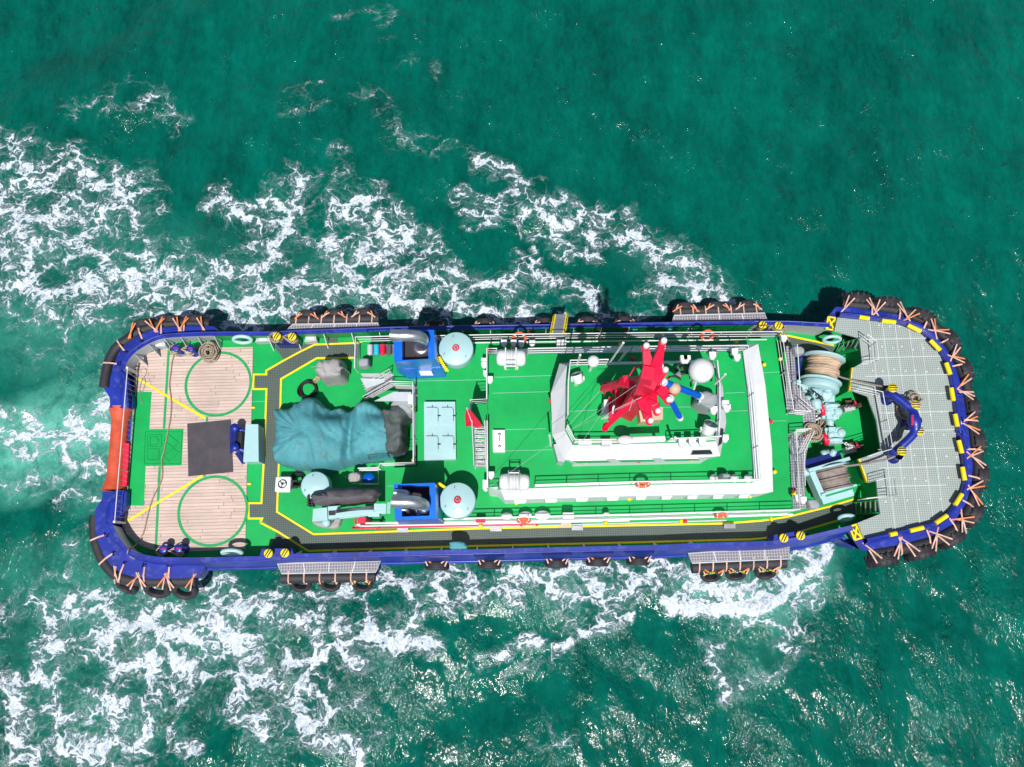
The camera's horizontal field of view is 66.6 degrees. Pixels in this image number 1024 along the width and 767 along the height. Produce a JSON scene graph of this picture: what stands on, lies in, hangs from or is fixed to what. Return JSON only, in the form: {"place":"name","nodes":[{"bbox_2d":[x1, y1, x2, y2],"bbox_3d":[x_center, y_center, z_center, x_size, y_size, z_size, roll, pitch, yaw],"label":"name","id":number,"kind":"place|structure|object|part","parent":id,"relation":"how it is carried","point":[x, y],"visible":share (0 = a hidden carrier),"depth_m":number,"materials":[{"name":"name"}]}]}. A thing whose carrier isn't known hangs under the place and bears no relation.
{"place":"outdoors","nodes":[
{"label":"outdoors","id":0,"kind":"place"},
{"bbox_2d":[291,470,304,487],"bbox_3d":[-10.266,4.577,37.356,0.749,0.208,0.819,-40,80,-9],"label":"hose coil","id":1,"kind":"object","parent":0,"point":[298,473],"visible":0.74,"depth_m":37.33,"materials":[{"name":"black rubber"}]},
{"bbox_2d":[0,0,1023,766],"bbox_3d":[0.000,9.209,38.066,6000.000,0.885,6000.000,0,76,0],"label":"sea","id":2,"kind":"structure","parent":0,"point":[248,164],"depth_m":41.64,"materials":[{"name":"liquid"}]},
{"bbox_2d":[89,299,983,586],"bbox_3d":[0.861,1.228,31.638,42.375,18.120,13.855,0,76,0],"label":"tugboat","id":3,"kind":"object","parent":2,"relation":"on","point":[549,431],"visible":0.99,"depth_m":36.10,"materials":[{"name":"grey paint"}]},
{"bbox_2d":[113,566,139,594],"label":"tyre fender","id":4,"kind":"object","parent":3,"relation":"attached to","point":[128,589],"visible":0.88,"depth_m":36.27,"materials":[{"name":"rubber"}]},
{"bbox_2d":[137,368,146,402],"bbox_3d":[-18.354,0.104,38.469,0.554,0.027,1.815,0,76,0],"label":"thin line","id":5,"kind":"object","parent":3,"relation":"on","point":[141,382],"visible":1,"depth_m":38.48,"materials":[{"name":"fabric"}]},
{"bbox_2d":[128,318,158,338],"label":"tyre fender","id":6,"kind":"object","parent":3,"relation":"attached to","point":[142,322],"visible":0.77,"depth_m":38.65,"materials":[{"name":"rubber"}]},
{"bbox_2d":[127,354,174,559],"bbox_3d":[-16.988,3.246,37.131,0.631,1.232,10.088,4,76,1],"label":"mooring rope","id":7,"kind":"object","parent":3,"relation":"on","point":[161,461],"visible":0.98,"depth_m":37.53,"materials":[{"name":"beige fabric"}]},
{"bbox_2d":[136,572,170,597],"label":"tyre fender","id":8,"kind":"object","parent":3,"relation":"attached to","point":[151,591],"visible":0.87,"depth_m":36.38,"materials":[{"name":"rubber"}]},
{"bbox_2d":[154,315,182,331],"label":"tyre fender","id":9,"kind":"object","parent":3,"relation":"attached to","point":[170,318],"visible":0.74,"depth_m":38.77,"materials":[{"name":"rubber"}]},
{"bbox_2d":[156,545,183,556],"bbox_3d":[-15.899,7.793,36.234,1.224,0.353,0.520,0,76,0],"label":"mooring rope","id":10,"kind":"object","parent":3,"relation":"attached to","point":[170,550],"visible":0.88,"depth_m":36.14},
{"bbox_2d":[164,574,198,599],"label":"tyre fender","id":11,"kind":"object","parent":3,"relation":"attached to","point":[178,592],"visible":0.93,"depth_m":36.35,"materials":[{"name":"rubber"}]},
{"bbox_2d":[169,344,194,354],"bbox_3d":[-16.301,-1.678,38.526,1.231,0.353,0.543,0,76,0],"label":"mooring rope","id":12,"kind":"object","parent":3,"relation":"attached to","point":[182,349],"visible":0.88,"depth_m":38.47,"materials":[{"name":"beige fabric"}]},
{"bbox_2d":[178,314,206,330],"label":"tyre fender","id":13,"kind":"object","parent":3,"relation":"attached to","point":[194,318],"visible":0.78,"depth_m":38.77,"materials":[{"name":"rubber"}]},
{"bbox_2d":[198,341,219,363],"bbox_3d":[-15.029,-1.541,38.659,1.003,0.432,1.079,0,76,0],"label":"rope coil","id":14,"kind":"object","parent":3,"relation":"on","point":[205,348],"visible":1,"depth_m":38.54,"materials":[{"name":"beige fabric"}]},
{"bbox_2d":[187,420,232,475],"bbox_3d":[-14.627,3.109,37.743,2.140,0.032,2.619,-7,76,-2],"label":"deck mat","id":15,"kind":"object","parent":3,"relation":"on","point":[208,447],"visible":0.95,"depth_m":37.72,"materials":[{"name":"rubber"}]},
{"bbox_2d":[269,332,297,343],"bbox_3d":[-11.165,-2.267,38.103,1.353,0.365,0.611,0,76,0],"label":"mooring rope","id":16,"kind":"object","parent":3,"relation":"attached to","point":[281,339],"visible":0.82,"depth_m":37.99,"materials":[{"name":"beige fabric"}]},
{"bbox_2d":[289,583,311,591],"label":"tyre fender","id":17,"kind":"object","parent":3,"relation":"attached to","point":[306,587],"visible":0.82,"depth_m":36.55,"materials":[{"name":"rubber"}]},
{"bbox_2d":[294,309,319,319],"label":"tyre fender","id":18,"kind":"object","parent":3,"relation":"attached to","point":[308,312],"visible":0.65,"depth_m":38.99,"materials":[{"name":"rubber"}]},
{"bbox_2d":[297,380,317,397],"bbox_3d":[-10.055,0.300,38.342,0.998,0.304,0.995,0,76,0],"label":"hose coil","id":19,"kind":"object","parent":3,"relation":"on","point":[300,392],"visible":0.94,"depth_m":38.26,"materials":[{"name":"black rubber"}]},
{"bbox_2d":[312,519,342,528],"bbox_3d":[-8.707,6.653,36.748,1.402,0.356,0.536,-10,77,-2],"label":"canvas cover","id":20,"kind":"object","parent":3,"relation":"on","point":[336,524],"visible":0.48,"depth_m":36.64,"materials":[{"name":"white fabric"}]},
{"bbox_2d":[319,581,340,591],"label":"tyre fender","id":21,"kind":"object","parent":3,"relation":"attached to","point":[330,588],"visible":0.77,"depth_m":36.53,"materials":[{"name":"rubber"}]},
{"bbox_2d":[315,358,350,386],"bbox_3d":[-8.748,-0.621,37.762,1.509,1.806,1.170,0,76,0],"label":"canvas cover","id":22,"kind":"object","parent":3,"relation":"on","point":[332,372],"visible":1,"depth_m":37.08,"materials":[{"name":"white fabric"}]},
{"bbox_2d":[322,308,345,317],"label":"tyre fender","id":23,"kind":"object","parent":3,"relation":"attached to","point":[335,311],"visible":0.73,"depth_m":39.01,"materials":[{"name":"rubber"}]},
{"bbox_2d":[272,398,407,473],"bbox_3d":[-8.163,2.344,36.886,6.603,2.114,3.602,0,76,0],"label":"tarpaulin","id":24,"kind":"object","parent":3,"relation":"on","point":[313,435],"visible":0.87,"depth_m":36.13,"materials":[{"name":"teal fabric"}]},
{"bbox_2d":[307,495,389,526],"bbox_3d":[-7.290,5.882,35.837,4.088,2.530,1.405,0,76,0],"label":"deck crane","id":25,"kind":"object","parent":3,"relation":"on","point":[327,517],"visible":0.97,"depth_m":34.93,"materials":[{"name":"teal paint"}]},
{"bbox_2d":[311,487,381,505],"bbox_3d":[-7.574,5.053,35.180,3.238,1.295,0.870,0,76,0],"label":"canvas cover","id":26,"kind":"object","parent":25,"relation":"on","point":[351,496],"visible":1,"depth_m":34.83,"materials":[{"name":"grey fabric"}]},
{"bbox_2d":[348,472,362,483],"bbox_3d":[-7.336,4.384,36.332,0.629,0.672,0.551,0,76,0],"label":"canvas cover","id":27,"kind":"object","parent":3,"relation":"on","point":[355,477],"visible":1,"depth_m":36.08,"materials":[{"name":"white fabric"}]},
{"bbox_2d":[351,580,372,591],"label":"tyre fender","id":28,"kind":"object","parent":3,"relation":"attached to","point":[357,586],"visible":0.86,"depth_m":36.50,"materials":[{"name":"rubber"}]},
{"bbox_2d":[351,308,375,316],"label":"tyre fender","id":29,"kind":"object","parent":3,"relation":"attached to","point":[363,311],"visible":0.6,"depth_m":39.01,"materials":[{"name":"rubber"}]},
{"bbox_2d":[358,358,370,368],"bbox_3d":[-6.756,-0.935,35.539,0.525,0.515,0.449,0,76,0],"label":"canvas cover","id":30,"kind":"object","parent":3,"relation":"on","point":[363,363],"visible":1,"depth_m":35.35,"materials":[{"name":"white fabric"}]},
{"bbox_2d":[357,517,371,524],"bbox_3d":[-6.841,6.400,36.174,0.422,1.630,0.290,0,76,0],"label":"hose box","id":31,"kind":"object","parent":3,"relation":"on","point":[362,520],"visible":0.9,"depth_m":35.43,"materials":[{"name":"red paint"}]},
{"bbox_2d":[363,473,374,482],"bbox_3d":[-6.779,4.516,36.956,0.745,1.104,0.555,37,79,8],"label":"blue drum","id":32,"kind":"object","parent":3,"relation":"on","point":[368,477],"visible":0.94,"depth_m":36.42,"materials":[{"name":"blue plastic"}]},
{"bbox_2d":[382,405,411,458],"bbox_3d":[-5.507,2.198,36.843,1.418,2.267,2.467,0,76,0],"label":"tarpaulin","id":33,"kind":"object","parent":3,"relation":"on","point":[397,421],"visible":0.92,"depth_m":36.01,"materials":[{"name":"grey fabric"}]},
{"bbox_2d":[391,402,415,417],"bbox_3d":[-5.039,1.044,36.577,1.163,0.967,0.669,28,78,6],"label":"tarpaulin","id":34,"kind":"object","parent":3,"relation":"on","point":[405,407],"visible":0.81,"depth_m":36.16,"materials":[{"name":"grey fabric"}]},
{"bbox_2d":[424,320,445,325],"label":"tyre fender","id":35,"kind":"object","parent":3,"relation":"attached to","point":[434,323],"visible":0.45,"depth_m":38.89,"materials":[{"name":"rubber"}]},
{"bbox_2d":[425,561,449,570],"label":"tyre fender","id":36,"kind":"object","parent":3,"relation":"attached to","point":[438,565],"visible":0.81,"depth_m":36.26,"materials":[{"name":"rubber"}]},
{"bbox_2d":[449,542,467,549],"bbox_3d":[-2.461,7.414,35.633,0.865,0.406,0.380,0,76,0],"label":"tarpaulin","id":37,"kind":"object","parent":3,"relation":"on","point":[457,545],"visible":1,"depth_m":35.47,"materials":[{"name":"teal fabric"}]},
{"bbox_2d":[465,408,481,428],"bbox_3d":[-1.584,1.437,31.958,0.701,2.209,0.462,0,76,0],"label":"ensign","id":38,"kind":"object","parent":3,"relation":"attached to","point":[470,416],"visible":1,"depth_m":32.07,"materials":[{"name":"red fabric"}]},
{"bbox_2d":[473,318,496,324],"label":"tyre fender","id":39,"kind":"object","parent":3,"relation":"attached to","point":[484,321],"visible":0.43,"depth_m":38.89,"materials":[{"name":"rubber"}]},
{"bbox_2d":[478,560,501,568],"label":"tyre fender","id":40,"kind":"object","parent":3,"relation":"attached to","point":[489,564],"visible":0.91,"depth_m":36.29,"materials":[{"name":"rubber"}]},
{"bbox_2d":[501,513,512,519],"bbox_3d":[-0.230,5.848,34.255,0.530,0.660,0.318,0,76,0],"label":"vent drum","id":41,"kind":"object","parent":3,"relation":"on","point":[506,514],"visible":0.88,"depth_m":33.98,"materials":[{"name":"white metal"}]},
{"bbox_2d":[496,347,525,369],"bbox_3d":[-0.034,-0.950,32.885,1.262,1.113,1.046,0,76,0],"label":"life raft","id":42,"kind":"object","parent":3,"relation":"attached to","point":[515,358],"visible":1,"depth_m":32.62,"materials":[{"name":"white paint"}]},
{"bbox_2d":[499,470,529,491],"bbox_3d":[0.098,3.980,31.681,1.247,1.109,0.802,0,76,0],"label":"life raft","id":43,"kind":"object","parent":3,"relation":"attached to","point":[520,482],"visible":0.98,"depth_m":31.41,"materials":[{"name":"white paint"}]},
{"bbox_2d":[512,331,526,344],"bbox_3d":[0.335,-2.082,35.896,0.679,0.479,0.550,0,76,0],"label":"lifebuoy","id":44,"kind":"object","parent":3,"relation":"attached to","point":[519,332],"visible":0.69,"depth_m":35.79,"materials":[{"name":"orange plastic"}]},
{"bbox_2d":[516,518,530,523],"bbox_3d":[0.513,6.012,34.144,0.646,0.632,0.237,0,76,0],"label":"lifebuoy","id":45,"kind":"object","parent":3,"relation":"attached to","point":[523,520],"visible":1,"depth_m":34.02,"materials":[{"name":"orange plastic"}]},
{"bbox_2d":[518,511,531,518],"bbox_3d":[0.583,5.814,34.264,0.600,0.660,0.360,0,76,0],"label":"vent drum","id":46,"kind":"object","parent":3,"relation":"on","point":[524,513],"visible":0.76,"depth_m":33.99,"materials":[{"name":"white metal"}]},
{"bbox_2d":[534,511,550,520],"bbox_3d":[1.333,5.814,34.264,0.706,0.660,0.424,0,76,0],"label":"vent drum","id":47,"kind":"object","parent":3,"relation":"on","point":[542,513],"visible":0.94,"depth_m":33.99,"materials":[{"name":"white metal"}]},
{"bbox_2d":[534,317,553,323],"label":"tyre fender","id":48,"kind":"object","parent":3,"relation":"attached to","point":[544,320],"visible":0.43,"depth_m":38.91,"materials":[{"name":"rubber"}]},
{"bbox_2d":[544,559,568,567],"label":"tyre fender","id":49,"kind":"object","parent":3,"relation":"attached to","point":[557,563],"visible":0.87,"depth_m":36.30,"materials":[{"name":"rubber"}]},
{"bbox_2d":[549,313,568,339],"bbox_3d":[2.238,-2.769,37.130,0.736,1.226,1.718,10,77,2],"label":"boarding ladder","id":50,"kind":"object","parent":3,"relation":"attached to","point":[559,322],"visible":0.95,"depth_m":37.16,"materials":[{"name":"grey metal"}]},
{"bbox_2d":[571,372,584,385],"bbox_3d":[2.488,-0.140,29.784,0.508,1.168,0.505,0,76,0],"label":"searchlight","id":51,"kind":"object","parent":3,"relation":"on","point":[577,378],"visible":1,"depth_m":29.34,"materials":[{"name":"white metal"}]},
{"bbox_2d":[576,316,598,322],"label":"tyre fender","id":52,"kind":"object","parent":3,"relation":"attached to","point":[587,319],"visible":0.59,"depth_m":38.93,"materials":[{"name":"rubber"}]},
{"bbox_2d":[587,355,598,371],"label":"satellite dome","id":53,"kind":"structure","parent":3,"relation":"on","point":[592,361],"depth_m":29.07,"materials":[{"name":"white paint"}]},
{"bbox_2d":[585,558,609,566],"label":"tyre fender","id":54,"kind":"object","parent":3,"relation":"attached to","point":[600,562],"visible":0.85,"depth_m":36.32,"materials":[{"name":"rubber"}]},
{"bbox_2d":[601,399,614,418],"bbox_3d":[3.654,0.979,29.636,0.426,0.930,0.587,0,76,0],"label":"equipment cabinet","id":55,"kind":"object","parent":3,"relation":"on","point":[606,409],"visible":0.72,"depth_m":29.23,"materials":[{"name":"white metal"}]},
{"bbox_3d":[3.582,0.880,29.197,0.195,0.030,0.463,0,76,0],"label":"cabinet door","id":56,"kind":"part","parent":55,"relation":"part of","materials":[{"name":"white metal"}]},
{"bbox_2d":[612,316,634,322],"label":"tyre fender","id":57,"kind":"object","parent":3,"relation":"attached to","point":[623,319],"visible":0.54,"depth_m":38.92,"materials":[{"name":"rubber"}]},
{"bbox_2d":[626,556,650,565],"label":"tyre fender","id":58,"kind":"object","parent":3,"relation":"attached to","point":[639,561],"visible":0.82,"depth_m":36.33,"materials":[{"name":"rubber"}]},
{"bbox_2d":[617,435,665,444],"bbox_3d":[4.738,2.152,29.116,1.770,1.432,0.422,0,76,0],"label":"radar scanner","id":59,"kind":"object","parent":3,"relation":"on","point":[625,440],"visible":1,"depth_m":28.52,"materials":[{"name":"white paint"}]},
{"bbox_2d":[635,482,649,487],"bbox_3d":[5.340,4.120,31.823,0.636,0.622,0.235,0,76,0],"label":"lifebuoy","id":60,"kind":"object","parent":3,"relation":"attached to","point":[645,485],"visible":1,"depth_m":31.76,"materials":[{"name":"plastic"}]},
{"bbox_2d":[666,370,680,380],"bbox_3d":[5.739,-0.141,27.860,0.814,0.396,0.367,-28,78,-7],"label":"fog horn","id":61,"kind":"object","parent":3,"relation":"attached to","point":[677,375],"visible":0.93,"depth_m":27.83,"materials":[{"name":"metal"}]},
{"bbox_2d":[674,363,689,374],"bbox_3d":[6.612,-0.549,30.304,0.660,0.402,0.500,0,76,0],"label":"cable reel","id":62,"kind":"object","parent":3,"relation":"on","point":[682,369],"visible":0.73,"depth_m":30.14,"materials":[{"name":"black metal"}]},
{"bbox_2d":[673,302,699,311],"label":"tyre fender","id":63,"kind":"object","parent":3,"relation":"attached to","point":[685,305],"visible":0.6,"depth_m":39.07,"materials":[{"name":"rubber"}]},
{"bbox_2d":[688,358,713,382],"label":"satellite dome","id":64,"kind":"structure","parent":3,"relation":"on","point":[700,370],"depth_m":28.71,"materials":[{"name":"white paint"}]},
{"bbox_2d":[691,391,717,414],"bbox_3d":[7.371,0.686,29.557,0.842,1.181,0.731,20,77,5],"label":"canvas cover","id":65,"kind":"object","parent":3,"relation":"on","point":[709,400],"visible":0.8,"depth_m":29.10,"materials":[{"name":"white fabric"}]},
{"bbox_2d":[700,329,713,341],"bbox_3d":[9.005,-2.214,35.928,0.643,0.491,0.491,0,76,0],"label":"lifebuoy","id":66,"kind":"object","parent":3,"relation":"attached to","point":[710,338],"visible":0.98,"depth_m":35.87,"materials":[{"name":"orange plastic"}]},
{"bbox_2d":[699,420,717,435],"bbox_3d":[7.333,1.725,29.295,0.621,1.242,0.638,0,76,0],"label":"searchlight","id":67,"kind":"object","parent":3,"relation":"on","point":[708,428],"visible":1,"depth_m":28.87,"materials":[{"name":"white metal"}]},
{"bbox_2d":[700,569,724,581],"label":"tyre fender","id":68,"kind":"object","parent":3,"relation":"attached to","point":[714,577],"visible":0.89,"depth_m":36.51,"materials":[{"name":"rubber"}]},
{"bbox_2d":[705,301,730,310],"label":"tyre fender","id":69,"kind":"object","parent":3,"relation":"attached to","point":[716,304],"visible":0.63,"depth_m":39.10,"materials":[{"name":"rubber"}]},
{"bbox_2d":[714,512,727,517],"bbox_3d":[9.174,5.791,34.197,0.612,0.599,0.230,0,76,0],"label":"lifebuoy","id":70,"kind":"object","parent":3,"relation":"attached to","point":[721,515],"visible":0.98,"depth_m":34.05,"materials":[{"name":"orange plastic"}]},
{"bbox_2d":[717,473,729,478],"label":"canvas cover","id":71,"kind":"object","parent":3,"relation":"on","point":[724,476],"visible":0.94,"depth_m":31.77,"materials":[{"name":"white fabric"}]},
{"bbox_2d":[725,568,749,580],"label":"tyre fender","id":72,"kind":"object","parent":3,"relation":"attached to","point":[733,576],"visible":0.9,"depth_m":36.54,"materials":[{"name":"rubber"}]},
{"bbox_2d":[735,300,761,309],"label":"tyre fender","id":73,"kind":"object","parent":3,"relation":"attached to","point":[747,303],"visible":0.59,"depth_m":39.10,"materials":[{"name":"rubber"}]},
{"bbox_2d":[754,567,779,579],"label":"tyre fender","id":74,"kind":"object","parent":3,"relation":"attached to","point":[769,574],"visible":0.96,"depth_m":36.53,"materials":[{"name":"rubber"}]},
{"bbox_2d":[757,320,785,332],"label":"mooring bollards","id":75,"kind":"object","parent":3,"relation":"attached to","point":[773,328],"visible":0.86,"depth_m":38.11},
{"bbox_2d":[778,328,789,345],"bbox_3d":[13.434,-2.237,38.469,0.874,0.815,0.427,33,79,7],"label":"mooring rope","id":76,"kind":"object","parent":3,"relation":"attached to","point":[784,332],"visible":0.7,"depth_m":38.54,"materials":[{"name":"beige fabric"}]},
{"bbox_2d":[790,346,803,356],"bbox_3d":[13.652,-1.558,37.234,0.625,0.513,0.474,0,76,0],"label":"canvas cover","id":77,"kind":"object","parent":3,"relation":"on","point":[800,351],"visible":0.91,"depth_m":37.03,"materials":[{"name":"white fabric"}]},
{"bbox_2d":[805,499,818,509],"bbox_3d":[13.706,5.506,35.526,0.602,0.510,0.490,0,76,0],"label":"canvas cover","id":78,"kind":"object","parent":3,"relation":"on","point":[811,504],"visible":0.96,"depth_m":35.32,"materials":[{"name":"white fabric"}]},
{"bbox_2d":[802,422,823,441],"bbox_3d":[14.002,2.266,36.320,0.954,0.288,0.953,0,76,0],"label":"rope coil","id":79,"kind":"object","parent":3,"relation":"on","point":[816,428],"visible":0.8,"depth_m":36.24,"materials":[{"name":"beige fabric"}]},
{"bbox_2d":[790,350,845,413],"bbox_3d":[14.663,-0.252,37.511,2.710,2.160,3.002,30,78,7],"label":"tow winch","id":80,"kind":"object","parent":3,"relation":"on","point":[820,381],"visible":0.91,"depth_m":36.92,"materials":[{"name":"metal"}]},
{"bbox_2d":[805,449,856,504],"bbox_3d":[14.629,4.389,36.499,2.484,1.945,2.606,0,76,0],"label":"tow winch","id":81,"kind":"object","parent":3,"relation":"on","point":[825,472],"visible":0.95,"depth_m":35.85,"materials":[{"name":"white metal"}]},
{"bbox_2d":[815,426,860,448],"bbox_3d":[15.697,2.561,37.339,2.363,1.249,1.045,5,76,1],"label":"anchor windlass","id":82,"kind":"object","parent":3,"relation":"on","point":[833,436],"visible":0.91,"depth_m":36.90,"materials":[{"name":"teal paint"}]},
{"bbox_2d":[815,403,861,426],"bbox_3d":[15.714,1.580,37.567,2.518,1.230,1.285,0,76,0],"label":"anchor windlass","id":83,"kind":"object","parent":3,"relation":"on","point":[830,414],"visible":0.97,"depth_m":37.20,"materials":[{"name":"teal paint"}]},
{"bbox_2d":[815,411,826,428],"bbox_3d":[14.639,1.819,37.633,1.086,0.387,1.062,0,76,0],"label":"rope coil","id":84,"kind":"object","parent":83,"relation":"on","point":[822,423],"visible":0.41,"depth_m":37.53,"materials":[{"name":"beige fabric"}]},
{"bbox_2d":[841,400,862,412],"bbox_3d":[16.520,1.057,37.963,0.881,0.685,0.548,-11,77,-3],"label":"chain stopper","id":85,"kind":"object","parent":3,"relation":"on","point":[848,409],"visible":0.8,"depth_m":37.81,"materials":[{"name":"grey paint"}]},
{"bbox_2d":[841,442,864,454],"bbox_3d":[16.390,3.058,37.479,0.871,0.685,0.527,-11,77,-3],"label":"chain stopper","id":86,"kind":"object","parent":3,"relation":"on","point":[847,449],"visible":0.89,"depth_m":37.31,"materials":[{"name":"grey paint"}]},
{"bbox_2d":[838,292,879,316],"bbox_3d":[16.947,-3.736,38.562,2.009,1.482,1.312,7,76,2],"label":"tyre fender","id":87,"kind":"object","parent":3,"relation":"attached to","point":[859,297],"visible":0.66,"depth_m":37.98,"materials":[{"name":"rubber"}]},
{"bbox_2d":[835,373,884,386],"bbox_3d":[16.270,-0.138,36.492,2.190,0.815,0.184,22,77,5],"label":"tow rope","id":88,"kind":"object","parent":3,"relation":"attached to","point":[839,376],"visible":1,"depth_m":36.52,"materials":[{"name":"beige fabric"}]},
{"bbox_2d":[842,456,895,466],"bbox_3d":[16.230,3.558,35.524,2.264,0.798,0.206,-8,77,-2],"label":"tow rope","id":89,"kind":"object","parent":3,"relation":"attached to","point":[864,463],"visible":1,"depth_m":35.60,"materials":[{"name":"beige fabric"}]},
{"bbox_2d":[862,536,902,568],"bbox_3d":[16.877,7.758,35.781,2.009,1.482,1.312,-10,77,-2],"label":"tyre fender","id":90,"kind":"object","parent":3,"relation":"attached to","point":[886,559],"visible":0.93,"depth_m":35.13,"materials":[{"name":"rubber"}]},
{"bbox_2d":[871,296,910,320],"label":"tyre fender","id":91,"kind":"object","parent":3,"relation":"attached to","point":[891,302],"visible":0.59,"depth_m":37.94,"materials":[{"name":"rubber"}]},
{"bbox_2d":[893,425,905,441],"bbox_3d":[18.057,2.274,36.051,0.313,0.176,1.151,44,80,10],"label":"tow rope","id":92,"kind":"object","parent":3,"relation":"attached to","point":[899,438],"visible":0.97,"depth_m":35.97,"materials":[{"name":"grey fabric"}]},
{"bbox_2d":[896,402,907,419],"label":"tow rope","id":93,"kind":"object","parent":3,"relation":"attached to","point":[898,410],"visible":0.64,"depth_m":36.24,"materials":[{"name":"black fabric"}]},
{"bbox_2d":[906,391,923,401],"bbox_3d":[18.720,0.684,36.269,0.646,0.472,0.648,-38,79,-8],"label":"rope coil","id":94,"kind":"object","parent":3,"relation":"on","point":[914,395],"visible":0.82,"depth_m":36.18,"materials":[{"name":"beige fabric"}]},
{"bbox_2d":[900,527,938,562],"bbox_3d":[18.609,7.450,35.855,2.009,1.472,1.309,-13,77,-3],"label":"tyre fender","id":95,"kind":"object","parent":3,"relation":"attached to","point":[924,552],"visible":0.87,"depth_m":35.20,"materials":[{"name":"rubber"}]},
{"bbox_2d":[904,306,937,338],"bbox_3d":[19.915,-2.905,38.359,2.009,1.479,1.311,27,78,6],"label":"tyre fender","id":96,"kind":"object","parent":3,"relation":"attached to","point":[923,314],"visible":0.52,"depth_m":37.78,"materials":[{"name":"rubber"}]},
{"bbox_2d":[928,327,962,360],"bbox_3d":[21.012,-1.879,38.097,1.293,1.420,2.009,-25,78,-6],"label":"tyre fender","id":97,"kind":"object","parent":3,"relation":"attached to","point":[954,339],"visible":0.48,"depth_m":37.52,"materials":[{"name":"rubber"}]},
{"bbox_2d":[929,509,967,550],"bbox_3d":[20.033,6.848,35.976,2.009,1.400,1.286,-31,78,-7],"label":"tyre fender","id":98,"kind":"object","parent":3,"relation":"attached to","point":[956,538],"visible":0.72,"depth_m":35.37,"materials":[{"name":"rubber"}]},
{"bbox_2d":[947,354,974,388],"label":"tyre fender","id":99,"kind":"object","parent":3,"relation":"attached to","point":[966,366],"visible":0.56,"depth_m":37.17,"materials":[{"name":"rubber"}]},
{"bbox_2d":[951,484,985,529],"bbox_3d":[20.995,5.873,36.225,1.295,1.426,2.009,31,78,7],"label":"tyre fender","id":100,"kind":"object","parent":3,"relation":"attached to","point":[977,512],"visible":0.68,"depth_m":35.59,"materials":[{"name":"rubber"}]},
{"bbox_2d":[957,388,980,423],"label":"tyre fender","id":101,"kind":"object","parent":3,"relation":"attached to","point":[974,405],"visible":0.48,"depth_m":36.76,"materials":[{"name":"rubber"}]},
{"bbox_2d":[961,421,987,458],"bbox_3d":[21.563,2.806,36.970,1.304,1.432,2.009,0,76,0],"label":"tyre fender","id":102,"kind":"object","parent":3,"relation":"attached to","point":[980,440],"visible":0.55,"depth_m":36.35,"materials":[{"name":"rubber"}]},
{"bbox_2d":[966,451,990,491],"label":"tyre fender","id":103,"kind":"object","parent":3,"relation":"attached to","point":[983,474],"visible":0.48,"depth_m":35.99,"materials":[{"name":"rubber"}]}
]}

